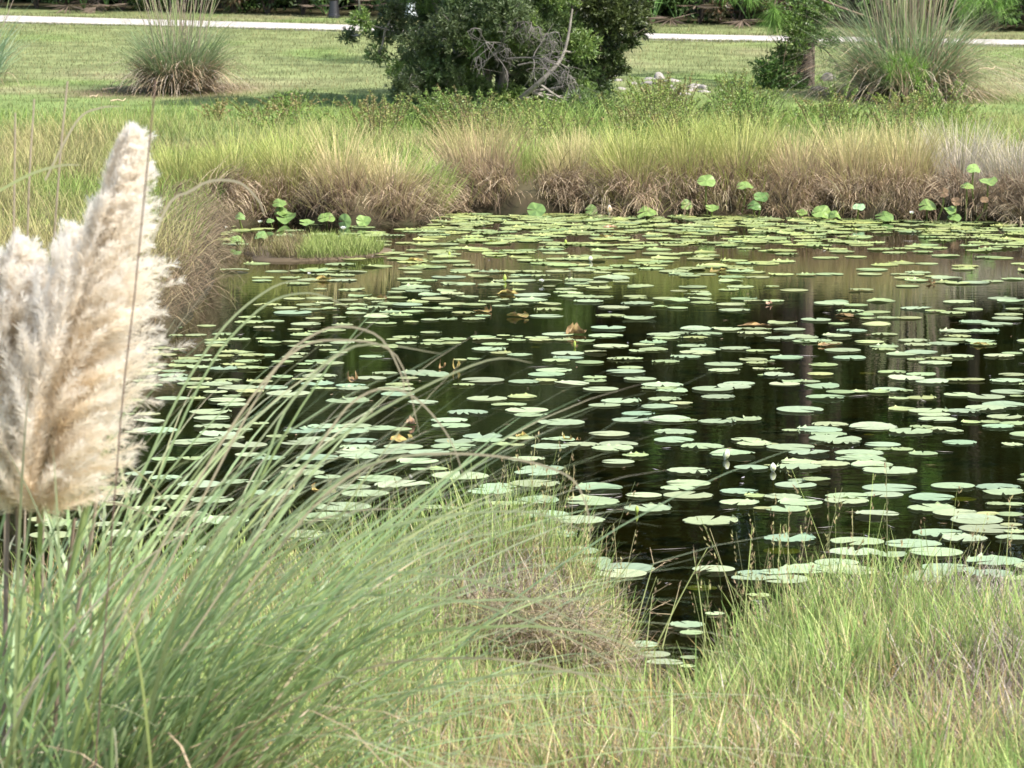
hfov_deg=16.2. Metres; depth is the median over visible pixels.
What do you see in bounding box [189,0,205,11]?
understory shrub
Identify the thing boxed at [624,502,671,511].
lily pad
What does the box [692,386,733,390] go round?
lily pad
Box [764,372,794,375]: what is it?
lily pad
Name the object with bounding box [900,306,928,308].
lily pad
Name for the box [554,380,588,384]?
lily pad
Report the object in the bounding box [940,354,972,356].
lily pad
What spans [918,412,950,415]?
lily pad
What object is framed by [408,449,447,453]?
lily pad
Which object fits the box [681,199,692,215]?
upright pad
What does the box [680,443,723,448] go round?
lily pad
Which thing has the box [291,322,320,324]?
lily pad
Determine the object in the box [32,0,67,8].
understory shrub
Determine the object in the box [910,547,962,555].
lily pad
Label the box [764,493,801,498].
lily pad
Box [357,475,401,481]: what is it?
lily pad
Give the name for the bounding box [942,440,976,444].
lily pad
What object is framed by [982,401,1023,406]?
lily pad
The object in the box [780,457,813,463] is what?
lily pad
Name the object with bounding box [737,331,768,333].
lily pad
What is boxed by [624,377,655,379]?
lily pad
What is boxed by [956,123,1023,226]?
grass tussock
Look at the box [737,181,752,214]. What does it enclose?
upright pad
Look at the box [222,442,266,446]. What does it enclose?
lily pad
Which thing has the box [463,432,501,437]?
lily pad
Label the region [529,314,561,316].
lily pad
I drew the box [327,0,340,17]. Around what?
trunk
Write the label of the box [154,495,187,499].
lily pad
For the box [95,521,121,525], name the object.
lily pad
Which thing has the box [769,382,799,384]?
lily pad
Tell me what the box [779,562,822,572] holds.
lily pad
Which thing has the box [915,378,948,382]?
lily pad
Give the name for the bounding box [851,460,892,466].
lily pad
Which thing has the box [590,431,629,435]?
lily pad
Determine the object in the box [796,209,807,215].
upright pad
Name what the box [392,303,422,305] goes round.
lily pad
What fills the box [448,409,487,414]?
lily pad
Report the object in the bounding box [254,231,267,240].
upright pad
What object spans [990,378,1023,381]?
lily pad
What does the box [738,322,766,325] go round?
withered pad
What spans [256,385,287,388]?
lily pad
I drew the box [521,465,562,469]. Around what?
lily pad
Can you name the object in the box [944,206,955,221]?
upright pad
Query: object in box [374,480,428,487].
lily pad
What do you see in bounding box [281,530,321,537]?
lily pad
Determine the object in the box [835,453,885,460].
lily pad
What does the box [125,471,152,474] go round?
lily pad
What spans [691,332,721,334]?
lily pad
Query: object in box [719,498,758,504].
lily pad
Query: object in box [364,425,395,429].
lily pad
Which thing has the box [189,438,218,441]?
lily pad
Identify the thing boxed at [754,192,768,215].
upright pad
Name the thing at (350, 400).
lily pad
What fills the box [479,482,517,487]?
lily pad
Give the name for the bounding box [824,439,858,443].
lily pad
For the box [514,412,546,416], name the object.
lily pad
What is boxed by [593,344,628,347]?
lily pad
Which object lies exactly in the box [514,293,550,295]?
lily pad
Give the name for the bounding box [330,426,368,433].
lily pad
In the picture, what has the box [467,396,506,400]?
lily pad
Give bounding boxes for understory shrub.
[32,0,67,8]
[41,0,77,8]
[118,0,146,9]
[139,0,182,10]
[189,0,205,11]
[217,0,273,13]
[218,0,249,12]
[257,0,308,14]
[309,0,384,11]
[588,0,681,17]
[665,0,744,23]
[703,0,766,23]
[749,0,820,15]
[791,0,884,26]
[953,0,1023,29]
[988,0,1023,22]
[991,0,1023,26]
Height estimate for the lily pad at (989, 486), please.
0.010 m
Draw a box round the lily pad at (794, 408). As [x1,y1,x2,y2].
[776,406,823,411]
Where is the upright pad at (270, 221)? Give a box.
[266,218,273,226]
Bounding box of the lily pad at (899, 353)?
[886,351,916,354]
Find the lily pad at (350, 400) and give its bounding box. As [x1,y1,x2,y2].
[325,396,369,402]
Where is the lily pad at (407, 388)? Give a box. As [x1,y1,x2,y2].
[378,386,414,390]
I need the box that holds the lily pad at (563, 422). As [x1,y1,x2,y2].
[538,418,584,424]
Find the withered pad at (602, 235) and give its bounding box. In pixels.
[599,233,612,236]
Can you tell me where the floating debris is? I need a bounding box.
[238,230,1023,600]
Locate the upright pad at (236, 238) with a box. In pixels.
[229,236,243,244]
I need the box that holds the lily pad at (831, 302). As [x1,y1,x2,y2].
[814,301,848,304]
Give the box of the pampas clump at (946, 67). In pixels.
[758,0,1023,105]
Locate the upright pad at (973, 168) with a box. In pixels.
[966,164,979,218]
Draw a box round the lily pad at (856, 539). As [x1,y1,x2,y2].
[830,537,883,544]
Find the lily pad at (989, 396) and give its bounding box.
[967,394,1004,398]
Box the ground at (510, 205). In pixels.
[0,1,1023,767]
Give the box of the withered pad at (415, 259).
[407,257,423,260]
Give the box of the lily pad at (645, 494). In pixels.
[625,492,661,496]
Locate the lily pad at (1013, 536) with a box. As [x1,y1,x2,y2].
[995,534,1023,538]
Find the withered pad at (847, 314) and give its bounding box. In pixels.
[837,313,853,316]
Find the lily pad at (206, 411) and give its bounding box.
[189,408,231,413]
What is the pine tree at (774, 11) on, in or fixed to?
on the ground at (510, 205)
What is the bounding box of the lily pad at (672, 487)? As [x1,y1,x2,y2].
[660,485,693,489]
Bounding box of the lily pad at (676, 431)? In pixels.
[654,429,695,433]
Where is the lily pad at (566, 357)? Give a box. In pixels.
[553,355,583,358]
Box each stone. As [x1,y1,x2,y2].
[654,72,664,78]
[811,86,826,90]
[820,72,835,80]
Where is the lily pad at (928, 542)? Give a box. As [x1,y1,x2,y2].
[886,539,941,547]
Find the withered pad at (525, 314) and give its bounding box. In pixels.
[507,311,528,317]
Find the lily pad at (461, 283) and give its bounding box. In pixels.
[443,282,475,284]
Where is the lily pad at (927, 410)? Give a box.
[908,407,948,412]
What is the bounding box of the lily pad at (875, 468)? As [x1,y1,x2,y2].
[863,464,916,473]
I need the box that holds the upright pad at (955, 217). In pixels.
[947,214,960,222]
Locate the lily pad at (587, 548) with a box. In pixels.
[566,546,597,553]
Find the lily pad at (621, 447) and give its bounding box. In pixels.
[591,444,632,450]
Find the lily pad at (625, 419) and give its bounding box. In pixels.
[612,416,648,421]
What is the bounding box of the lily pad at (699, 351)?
[680,350,714,353]
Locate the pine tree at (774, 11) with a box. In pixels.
[719,0,1017,89]
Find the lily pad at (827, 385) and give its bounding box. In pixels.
[805,382,838,387]
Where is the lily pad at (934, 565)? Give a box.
[922,563,973,571]
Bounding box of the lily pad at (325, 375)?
[303,374,337,376]
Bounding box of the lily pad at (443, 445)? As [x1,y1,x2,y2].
[431,443,475,447]
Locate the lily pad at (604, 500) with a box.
[568,494,619,504]
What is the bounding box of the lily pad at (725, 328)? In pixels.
[711,327,744,329]
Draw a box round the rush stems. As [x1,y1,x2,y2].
[55,432,1023,682]
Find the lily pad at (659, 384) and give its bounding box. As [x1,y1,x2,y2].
[641,381,682,386]
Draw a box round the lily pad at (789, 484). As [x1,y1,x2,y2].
[774,481,816,487]
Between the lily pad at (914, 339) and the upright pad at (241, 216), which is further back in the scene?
the upright pad at (241, 216)
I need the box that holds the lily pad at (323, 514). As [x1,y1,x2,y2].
[306,512,350,518]
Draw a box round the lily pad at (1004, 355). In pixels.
[984,354,1013,356]
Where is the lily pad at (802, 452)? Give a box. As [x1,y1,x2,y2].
[788,449,829,454]
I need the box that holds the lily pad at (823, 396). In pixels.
[805,394,843,397]
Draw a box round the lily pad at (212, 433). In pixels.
[199,430,235,435]
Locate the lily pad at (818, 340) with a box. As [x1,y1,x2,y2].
[803,339,831,341]
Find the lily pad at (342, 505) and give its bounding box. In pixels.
[317,502,370,510]
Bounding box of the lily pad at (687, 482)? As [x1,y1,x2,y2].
[667,479,710,485]
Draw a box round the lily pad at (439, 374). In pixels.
[411,371,448,376]
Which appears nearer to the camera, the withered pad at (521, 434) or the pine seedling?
the withered pad at (521, 434)
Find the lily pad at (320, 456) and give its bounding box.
[296,454,338,459]
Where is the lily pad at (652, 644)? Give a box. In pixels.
[633,641,657,646]
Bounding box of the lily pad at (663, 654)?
[638,651,669,656]
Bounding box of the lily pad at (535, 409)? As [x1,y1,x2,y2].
[505,407,547,411]
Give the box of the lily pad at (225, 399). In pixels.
[210,397,245,401]
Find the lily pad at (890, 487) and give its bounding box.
[862,484,916,490]
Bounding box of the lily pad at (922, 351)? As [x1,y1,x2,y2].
[905,350,936,353]
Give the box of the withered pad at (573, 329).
[565,323,586,333]
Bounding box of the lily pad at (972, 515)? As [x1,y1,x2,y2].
[952,513,1002,522]
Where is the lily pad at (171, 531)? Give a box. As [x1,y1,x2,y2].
[152,531,187,536]
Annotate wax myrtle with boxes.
[334,0,620,108]
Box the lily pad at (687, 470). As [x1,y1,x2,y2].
[667,467,710,472]
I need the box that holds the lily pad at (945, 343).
[928,341,958,344]
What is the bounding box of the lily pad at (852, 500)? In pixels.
[824,497,868,503]
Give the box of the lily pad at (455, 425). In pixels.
[431,423,470,427]
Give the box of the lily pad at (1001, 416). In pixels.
[986,414,1022,418]
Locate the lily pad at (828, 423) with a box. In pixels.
[812,421,848,425]
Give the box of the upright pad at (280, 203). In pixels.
[272,198,286,222]
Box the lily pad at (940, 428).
[926,427,955,429]
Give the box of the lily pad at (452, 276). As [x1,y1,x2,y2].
[432,275,465,277]
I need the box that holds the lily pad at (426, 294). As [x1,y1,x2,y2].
[418,292,448,295]
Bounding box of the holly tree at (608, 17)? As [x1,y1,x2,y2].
[574,0,656,97]
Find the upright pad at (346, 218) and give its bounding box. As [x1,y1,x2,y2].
[339,214,350,227]
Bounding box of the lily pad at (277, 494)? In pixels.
[255,489,291,495]
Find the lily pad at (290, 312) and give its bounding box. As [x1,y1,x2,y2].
[274,310,311,313]
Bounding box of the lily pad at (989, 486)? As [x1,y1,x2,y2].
[975,483,1020,489]
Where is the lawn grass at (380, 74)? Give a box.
[0,10,1023,129]
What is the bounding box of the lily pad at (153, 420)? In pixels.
[134,418,164,421]
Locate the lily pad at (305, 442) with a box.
[281,440,315,444]
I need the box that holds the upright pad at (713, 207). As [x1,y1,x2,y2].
[706,204,718,216]
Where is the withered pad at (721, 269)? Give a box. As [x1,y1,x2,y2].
[710,267,725,271]
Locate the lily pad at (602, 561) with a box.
[583,557,610,565]
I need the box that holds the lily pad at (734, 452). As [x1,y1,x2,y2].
[709,448,754,455]
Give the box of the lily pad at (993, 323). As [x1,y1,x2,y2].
[981,322,1012,324]
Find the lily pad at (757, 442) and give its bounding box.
[736,438,771,445]
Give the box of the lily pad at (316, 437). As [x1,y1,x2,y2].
[297,436,334,440]
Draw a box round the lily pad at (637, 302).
[621,301,653,303]
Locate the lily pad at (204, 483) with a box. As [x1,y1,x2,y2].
[177,480,219,487]
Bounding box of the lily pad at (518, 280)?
[506,279,535,281]
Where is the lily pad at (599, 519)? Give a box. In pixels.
[555,515,604,523]
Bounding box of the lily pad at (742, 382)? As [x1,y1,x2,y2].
[724,381,754,384]
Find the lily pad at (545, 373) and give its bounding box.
[528,372,564,375]
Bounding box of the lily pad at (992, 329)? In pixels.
[969,327,998,331]
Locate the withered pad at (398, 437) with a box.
[388,433,413,441]
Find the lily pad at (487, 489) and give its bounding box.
[469,488,511,493]
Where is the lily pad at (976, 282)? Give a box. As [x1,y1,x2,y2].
[960,281,989,283]
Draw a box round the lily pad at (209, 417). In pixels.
[193,415,228,419]
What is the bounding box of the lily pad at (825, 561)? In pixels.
[815,558,858,564]
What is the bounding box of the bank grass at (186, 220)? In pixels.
[0,88,1023,339]
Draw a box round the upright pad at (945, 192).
[936,187,948,220]
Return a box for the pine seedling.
[875,47,937,101]
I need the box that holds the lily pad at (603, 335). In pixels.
[588,333,622,336]
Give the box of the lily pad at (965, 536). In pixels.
[942,533,987,540]
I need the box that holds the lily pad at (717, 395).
[701,394,734,398]
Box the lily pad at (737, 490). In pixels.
[720,488,758,493]
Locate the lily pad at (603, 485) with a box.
[575,482,622,489]
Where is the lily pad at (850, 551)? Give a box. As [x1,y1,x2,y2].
[829,547,878,554]
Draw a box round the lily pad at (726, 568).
[692,565,734,570]
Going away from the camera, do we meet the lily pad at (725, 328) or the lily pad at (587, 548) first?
the lily pad at (587, 548)
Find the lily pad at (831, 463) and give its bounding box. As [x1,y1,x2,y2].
[811,460,849,465]
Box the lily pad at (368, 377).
[358,376,385,378]
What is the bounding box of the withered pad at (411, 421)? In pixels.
[405,416,415,423]
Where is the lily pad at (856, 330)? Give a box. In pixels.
[836,329,867,331]
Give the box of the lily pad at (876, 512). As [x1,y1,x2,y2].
[855,510,898,515]
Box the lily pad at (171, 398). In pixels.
[156,396,188,399]
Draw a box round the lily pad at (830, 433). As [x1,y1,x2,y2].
[810,432,846,435]
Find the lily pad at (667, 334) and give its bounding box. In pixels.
[647,333,680,335]
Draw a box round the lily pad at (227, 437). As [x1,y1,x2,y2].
[214,435,243,438]
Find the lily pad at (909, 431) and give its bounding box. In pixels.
[889,428,932,433]
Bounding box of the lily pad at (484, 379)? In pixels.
[461,377,503,381]
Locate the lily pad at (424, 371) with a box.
[401,369,435,373]
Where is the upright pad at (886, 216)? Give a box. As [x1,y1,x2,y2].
[875,211,893,220]
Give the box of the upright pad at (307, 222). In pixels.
[300,219,313,228]
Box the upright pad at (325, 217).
[318,213,334,225]
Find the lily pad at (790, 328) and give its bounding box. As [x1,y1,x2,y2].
[774,327,804,329]
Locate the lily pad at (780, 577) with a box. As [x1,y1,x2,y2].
[763,574,806,582]
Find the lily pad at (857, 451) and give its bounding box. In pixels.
[835,449,883,455]
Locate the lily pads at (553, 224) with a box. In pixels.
[27,212,1023,666]
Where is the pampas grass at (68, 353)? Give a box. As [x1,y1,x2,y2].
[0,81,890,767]
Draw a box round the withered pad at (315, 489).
[312,483,334,492]
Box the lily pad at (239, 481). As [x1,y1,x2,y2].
[226,479,251,483]
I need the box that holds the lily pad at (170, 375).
[158,373,188,376]
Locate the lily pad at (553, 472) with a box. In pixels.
[514,469,558,474]
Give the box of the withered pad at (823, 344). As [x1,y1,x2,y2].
[818,341,840,345]
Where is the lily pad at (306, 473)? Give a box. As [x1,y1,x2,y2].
[281,469,324,474]
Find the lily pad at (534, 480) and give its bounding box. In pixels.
[509,479,560,486]
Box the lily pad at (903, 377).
[888,374,924,379]
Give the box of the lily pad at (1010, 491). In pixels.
[983,487,1022,494]
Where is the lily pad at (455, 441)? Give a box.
[435,438,473,442]
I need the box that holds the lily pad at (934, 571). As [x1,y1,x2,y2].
[915,570,951,575]
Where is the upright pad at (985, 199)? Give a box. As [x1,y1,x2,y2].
[974,197,988,222]
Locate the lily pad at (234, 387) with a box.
[217,385,255,389]
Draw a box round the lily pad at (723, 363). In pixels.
[704,362,741,365]
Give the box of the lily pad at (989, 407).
[965,405,1005,409]
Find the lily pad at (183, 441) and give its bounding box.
[170,439,208,444]
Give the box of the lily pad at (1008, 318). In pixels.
[992,316,1022,319]
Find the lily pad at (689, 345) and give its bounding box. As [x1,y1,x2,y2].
[677,343,706,346]
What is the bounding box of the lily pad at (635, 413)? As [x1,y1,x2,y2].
[621,411,654,414]
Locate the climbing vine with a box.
[747,0,842,89]
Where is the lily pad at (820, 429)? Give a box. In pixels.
[797,425,841,431]
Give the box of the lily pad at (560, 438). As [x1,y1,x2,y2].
[542,436,574,440]
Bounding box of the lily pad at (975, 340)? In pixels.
[965,338,994,342]
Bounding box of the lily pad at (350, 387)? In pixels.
[337,384,368,389]
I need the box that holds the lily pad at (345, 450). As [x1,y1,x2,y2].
[335,446,373,453]
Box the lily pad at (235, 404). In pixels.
[217,402,248,405]
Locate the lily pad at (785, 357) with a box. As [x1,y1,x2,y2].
[770,355,802,358]
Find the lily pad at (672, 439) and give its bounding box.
[654,436,693,442]
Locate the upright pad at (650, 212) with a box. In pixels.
[637,206,656,217]
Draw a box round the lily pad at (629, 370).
[607,369,644,372]
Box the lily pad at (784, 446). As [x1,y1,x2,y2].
[766,444,814,449]
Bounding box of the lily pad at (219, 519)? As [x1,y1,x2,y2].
[202,514,248,523]
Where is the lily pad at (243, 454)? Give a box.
[235,452,266,456]
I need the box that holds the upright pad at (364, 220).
[356,215,370,225]
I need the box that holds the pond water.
[0,211,1023,698]
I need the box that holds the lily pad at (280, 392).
[266,390,309,395]
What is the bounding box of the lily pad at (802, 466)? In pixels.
[776,463,820,468]
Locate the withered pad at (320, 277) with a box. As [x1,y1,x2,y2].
[316,275,330,279]
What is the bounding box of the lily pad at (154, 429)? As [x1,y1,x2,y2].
[132,426,177,432]
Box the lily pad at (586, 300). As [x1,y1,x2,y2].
[573,299,602,301]
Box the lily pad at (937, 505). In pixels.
[907,501,955,510]
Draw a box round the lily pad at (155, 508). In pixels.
[131,506,165,510]
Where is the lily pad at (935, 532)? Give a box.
[912,528,961,536]
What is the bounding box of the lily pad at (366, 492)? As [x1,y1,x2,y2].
[341,490,388,496]
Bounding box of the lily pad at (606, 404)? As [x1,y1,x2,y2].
[589,403,620,406]
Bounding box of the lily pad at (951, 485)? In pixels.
[931,482,974,487]
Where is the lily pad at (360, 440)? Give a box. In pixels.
[343,438,377,442]
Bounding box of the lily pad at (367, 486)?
[337,484,370,488]
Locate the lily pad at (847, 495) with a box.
[825,492,872,497]
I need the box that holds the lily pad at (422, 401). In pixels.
[408,399,437,403]
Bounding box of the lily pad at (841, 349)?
[824,348,860,351]
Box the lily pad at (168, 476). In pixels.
[149,475,181,478]
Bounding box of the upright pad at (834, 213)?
[828,210,840,218]
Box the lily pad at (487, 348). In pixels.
[472,347,505,350]
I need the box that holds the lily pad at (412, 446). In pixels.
[383,444,421,448]
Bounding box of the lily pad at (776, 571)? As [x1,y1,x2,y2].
[759,568,793,573]
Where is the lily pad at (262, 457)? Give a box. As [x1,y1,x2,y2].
[252,455,285,459]
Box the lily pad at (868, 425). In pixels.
[849,421,897,429]
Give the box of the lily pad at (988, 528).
[959,524,1017,532]
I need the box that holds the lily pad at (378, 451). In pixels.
[369,448,408,453]
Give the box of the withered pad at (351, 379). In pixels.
[347,371,357,381]
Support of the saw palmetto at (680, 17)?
on the ground at (510, 205)
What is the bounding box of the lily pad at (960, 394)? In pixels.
[944,392,974,395]
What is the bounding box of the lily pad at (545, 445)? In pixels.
[531,443,568,448]
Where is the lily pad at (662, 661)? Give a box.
[646,659,682,663]
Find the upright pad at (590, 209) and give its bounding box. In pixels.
[586,204,596,214]
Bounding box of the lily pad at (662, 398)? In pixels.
[648,397,679,400]
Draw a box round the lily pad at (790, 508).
[765,505,806,511]
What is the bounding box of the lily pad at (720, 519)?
[682,514,737,524]
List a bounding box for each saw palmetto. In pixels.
[47,0,99,13]
[71,0,127,13]
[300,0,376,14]
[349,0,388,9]
[646,0,666,24]
[650,0,720,26]
[722,0,762,28]
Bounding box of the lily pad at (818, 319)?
[801,318,830,320]
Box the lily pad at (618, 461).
[602,459,634,463]
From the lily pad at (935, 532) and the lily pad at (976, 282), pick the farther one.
the lily pad at (976, 282)
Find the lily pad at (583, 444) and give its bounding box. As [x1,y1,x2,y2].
[563,442,599,445]
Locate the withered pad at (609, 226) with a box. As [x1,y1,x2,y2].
[604,224,616,227]
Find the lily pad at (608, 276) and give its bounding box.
[594,274,629,278]
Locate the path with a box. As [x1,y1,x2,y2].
[0,15,1023,46]
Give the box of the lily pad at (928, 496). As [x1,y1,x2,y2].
[909,493,954,500]
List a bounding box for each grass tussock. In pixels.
[95,140,223,192]
[182,116,292,218]
[232,118,348,223]
[269,117,401,225]
[340,130,460,225]
[372,143,489,214]
[392,542,693,688]
[414,108,537,209]
[488,127,579,184]
[520,121,621,214]
[570,111,688,218]
[629,108,746,215]
[682,110,800,216]
[743,115,845,218]
[785,112,904,218]
[850,111,966,220]
[899,112,1021,222]
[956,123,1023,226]
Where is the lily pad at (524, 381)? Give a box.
[508,379,539,382]
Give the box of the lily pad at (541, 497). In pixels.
[516,494,558,502]
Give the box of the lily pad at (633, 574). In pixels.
[594,569,646,576]
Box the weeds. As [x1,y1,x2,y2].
[194,66,996,148]
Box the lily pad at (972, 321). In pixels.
[959,319,988,322]
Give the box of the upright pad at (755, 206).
[747,200,760,217]
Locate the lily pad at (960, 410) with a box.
[948,408,980,412]
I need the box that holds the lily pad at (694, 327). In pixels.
[680,325,711,329]
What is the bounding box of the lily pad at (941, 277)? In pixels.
[931,275,957,278]
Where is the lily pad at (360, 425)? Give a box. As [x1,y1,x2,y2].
[343,423,371,427]
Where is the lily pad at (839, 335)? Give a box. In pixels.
[822,333,850,336]
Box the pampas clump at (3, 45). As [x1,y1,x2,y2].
[0,0,41,86]
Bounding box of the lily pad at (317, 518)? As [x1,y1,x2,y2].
[296,513,339,520]
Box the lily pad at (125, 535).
[107,529,141,536]
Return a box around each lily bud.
[607,205,611,217]
[723,449,729,458]
[770,463,775,471]
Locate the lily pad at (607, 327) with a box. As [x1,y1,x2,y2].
[591,325,625,328]
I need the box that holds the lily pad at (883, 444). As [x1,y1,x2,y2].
[865,442,900,446]
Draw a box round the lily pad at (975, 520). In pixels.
[950,517,1002,523]
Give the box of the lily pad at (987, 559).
[966,552,1023,564]
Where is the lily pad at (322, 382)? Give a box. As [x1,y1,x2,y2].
[301,380,333,384]
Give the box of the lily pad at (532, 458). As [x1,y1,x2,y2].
[513,456,544,460]
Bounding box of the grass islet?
[234,226,392,261]
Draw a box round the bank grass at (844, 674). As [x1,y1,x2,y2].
[0,460,1023,767]
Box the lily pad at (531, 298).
[513,296,546,300]
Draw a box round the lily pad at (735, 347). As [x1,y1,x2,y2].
[720,346,749,349]
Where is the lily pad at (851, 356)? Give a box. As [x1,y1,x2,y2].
[833,355,865,358]
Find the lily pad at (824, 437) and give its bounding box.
[809,435,861,441]
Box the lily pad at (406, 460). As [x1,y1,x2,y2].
[397,458,438,463]
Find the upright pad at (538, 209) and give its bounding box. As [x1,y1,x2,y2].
[527,202,545,215]
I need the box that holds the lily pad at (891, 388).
[874,387,903,390]
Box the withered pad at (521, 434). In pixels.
[516,431,527,436]
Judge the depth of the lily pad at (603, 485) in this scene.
13.49 m
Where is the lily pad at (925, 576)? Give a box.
[904,574,941,580]
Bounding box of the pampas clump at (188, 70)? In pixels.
[89,0,259,96]
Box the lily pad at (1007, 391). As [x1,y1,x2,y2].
[991,389,1023,393]
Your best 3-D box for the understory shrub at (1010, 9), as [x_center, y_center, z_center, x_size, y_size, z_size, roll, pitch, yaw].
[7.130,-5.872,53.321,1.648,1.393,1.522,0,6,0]
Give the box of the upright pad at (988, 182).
[979,177,996,220]
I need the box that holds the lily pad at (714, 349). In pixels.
[690,348,720,350]
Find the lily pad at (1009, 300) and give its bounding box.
[997,298,1023,301]
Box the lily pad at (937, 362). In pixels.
[918,361,951,363]
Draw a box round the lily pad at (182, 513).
[165,511,207,516]
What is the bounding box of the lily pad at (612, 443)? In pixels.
[599,441,637,445]
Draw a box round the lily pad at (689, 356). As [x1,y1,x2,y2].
[670,354,700,357]
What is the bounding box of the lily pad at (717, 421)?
[699,418,735,422]
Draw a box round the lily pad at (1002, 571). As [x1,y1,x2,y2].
[969,569,1012,576]
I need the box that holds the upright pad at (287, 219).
[276,211,295,223]
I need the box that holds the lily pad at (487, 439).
[472,438,504,441]
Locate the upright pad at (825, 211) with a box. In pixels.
[811,205,830,218]
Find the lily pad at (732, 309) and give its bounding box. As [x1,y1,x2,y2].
[719,308,749,310]
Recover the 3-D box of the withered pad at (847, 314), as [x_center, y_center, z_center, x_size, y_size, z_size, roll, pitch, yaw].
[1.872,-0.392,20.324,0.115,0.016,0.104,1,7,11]
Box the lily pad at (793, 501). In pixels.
[778,497,822,504]
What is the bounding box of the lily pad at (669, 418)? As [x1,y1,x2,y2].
[648,415,690,421]
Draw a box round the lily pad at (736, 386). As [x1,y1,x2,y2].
[717,383,751,388]
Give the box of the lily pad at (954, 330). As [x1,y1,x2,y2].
[939,327,971,331]
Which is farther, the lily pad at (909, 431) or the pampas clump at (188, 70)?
the pampas clump at (188, 70)
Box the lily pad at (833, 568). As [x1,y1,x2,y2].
[823,563,877,574]
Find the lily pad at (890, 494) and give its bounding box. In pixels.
[865,491,903,496]
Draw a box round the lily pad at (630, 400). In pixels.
[601,397,640,402]
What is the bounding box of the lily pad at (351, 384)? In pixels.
[335,383,366,386]
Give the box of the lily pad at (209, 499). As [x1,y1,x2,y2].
[190,496,233,502]
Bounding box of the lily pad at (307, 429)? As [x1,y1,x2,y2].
[284,426,325,432]
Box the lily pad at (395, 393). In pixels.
[381,392,413,395]
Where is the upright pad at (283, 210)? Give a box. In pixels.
[274,207,287,222]
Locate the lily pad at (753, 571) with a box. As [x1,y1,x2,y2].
[736,570,766,574]
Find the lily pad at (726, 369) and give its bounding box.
[709,368,739,371]
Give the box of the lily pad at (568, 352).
[551,351,583,354]
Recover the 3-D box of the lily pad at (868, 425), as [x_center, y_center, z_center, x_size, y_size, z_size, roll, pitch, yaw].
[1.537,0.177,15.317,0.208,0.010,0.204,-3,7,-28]
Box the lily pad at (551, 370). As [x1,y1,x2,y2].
[536,368,571,371]
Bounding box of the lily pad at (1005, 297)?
[988,296,1017,298]
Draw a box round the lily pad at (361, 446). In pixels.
[340,444,375,448]
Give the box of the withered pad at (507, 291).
[496,289,518,293]
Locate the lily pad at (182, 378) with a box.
[159,377,190,380]
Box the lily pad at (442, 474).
[432,471,488,478]
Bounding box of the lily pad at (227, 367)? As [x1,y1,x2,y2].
[210,365,237,369]
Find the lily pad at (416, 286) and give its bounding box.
[399,283,431,287]
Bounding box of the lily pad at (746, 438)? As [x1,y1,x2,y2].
[731,437,760,440]
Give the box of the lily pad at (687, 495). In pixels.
[663,491,712,497]
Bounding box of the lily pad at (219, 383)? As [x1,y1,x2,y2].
[201,380,231,385]
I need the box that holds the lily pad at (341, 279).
[328,279,356,280]
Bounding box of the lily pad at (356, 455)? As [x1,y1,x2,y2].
[340,453,378,458]
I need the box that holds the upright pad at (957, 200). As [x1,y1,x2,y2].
[951,197,960,222]
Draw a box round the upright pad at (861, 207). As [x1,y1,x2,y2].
[852,204,864,218]
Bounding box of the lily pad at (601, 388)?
[583,387,617,390]
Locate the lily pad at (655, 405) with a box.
[641,403,677,407]
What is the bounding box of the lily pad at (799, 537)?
[764,532,815,541]
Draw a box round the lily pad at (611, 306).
[598,305,628,308]
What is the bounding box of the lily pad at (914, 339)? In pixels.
[899,338,929,341]
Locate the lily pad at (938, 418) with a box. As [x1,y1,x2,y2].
[918,416,956,420]
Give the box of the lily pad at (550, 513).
[521,510,568,516]
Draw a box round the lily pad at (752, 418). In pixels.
[726,415,761,420]
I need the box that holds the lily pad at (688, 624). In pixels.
[670,621,704,626]
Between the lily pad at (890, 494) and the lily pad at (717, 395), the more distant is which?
the lily pad at (717, 395)
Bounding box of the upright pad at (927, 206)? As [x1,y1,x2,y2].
[919,199,935,221]
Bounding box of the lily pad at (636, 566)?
[597,562,654,570]
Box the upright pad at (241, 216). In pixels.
[235,212,244,228]
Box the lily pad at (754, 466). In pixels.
[734,465,767,468]
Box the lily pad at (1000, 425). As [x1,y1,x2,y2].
[982,424,1013,427]
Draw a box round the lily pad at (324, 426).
[307,424,343,427]
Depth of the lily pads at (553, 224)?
23.32 m
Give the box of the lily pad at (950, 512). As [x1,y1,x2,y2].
[933,508,975,515]
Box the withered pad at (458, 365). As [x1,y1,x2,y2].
[453,359,460,368]
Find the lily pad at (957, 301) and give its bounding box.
[943,300,973,302]
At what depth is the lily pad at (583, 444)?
14.73 m
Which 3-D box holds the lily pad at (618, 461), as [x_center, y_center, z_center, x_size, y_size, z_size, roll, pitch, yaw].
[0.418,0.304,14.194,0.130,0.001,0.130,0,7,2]
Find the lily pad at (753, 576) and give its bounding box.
[731,574,769,579]
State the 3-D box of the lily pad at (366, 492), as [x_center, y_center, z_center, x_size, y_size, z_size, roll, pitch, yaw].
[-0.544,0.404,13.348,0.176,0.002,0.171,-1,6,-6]
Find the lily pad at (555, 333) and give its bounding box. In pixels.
[542,332,572,335]
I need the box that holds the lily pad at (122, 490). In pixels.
[100,489,140,494]
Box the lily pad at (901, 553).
[871,551,906,556]
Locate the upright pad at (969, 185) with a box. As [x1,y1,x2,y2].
[960,182,973,220]
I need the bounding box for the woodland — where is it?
[0,0,1021,25]
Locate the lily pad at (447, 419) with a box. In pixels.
[431,417,467,421]
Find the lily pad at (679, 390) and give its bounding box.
[656,388,687,391]
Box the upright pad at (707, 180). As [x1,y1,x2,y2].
[697,174,715,213]
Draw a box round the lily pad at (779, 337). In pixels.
[765,336,794,338]
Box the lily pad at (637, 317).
[622,316,655,319]
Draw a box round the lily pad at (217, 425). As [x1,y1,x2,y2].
[193,424,230,427]

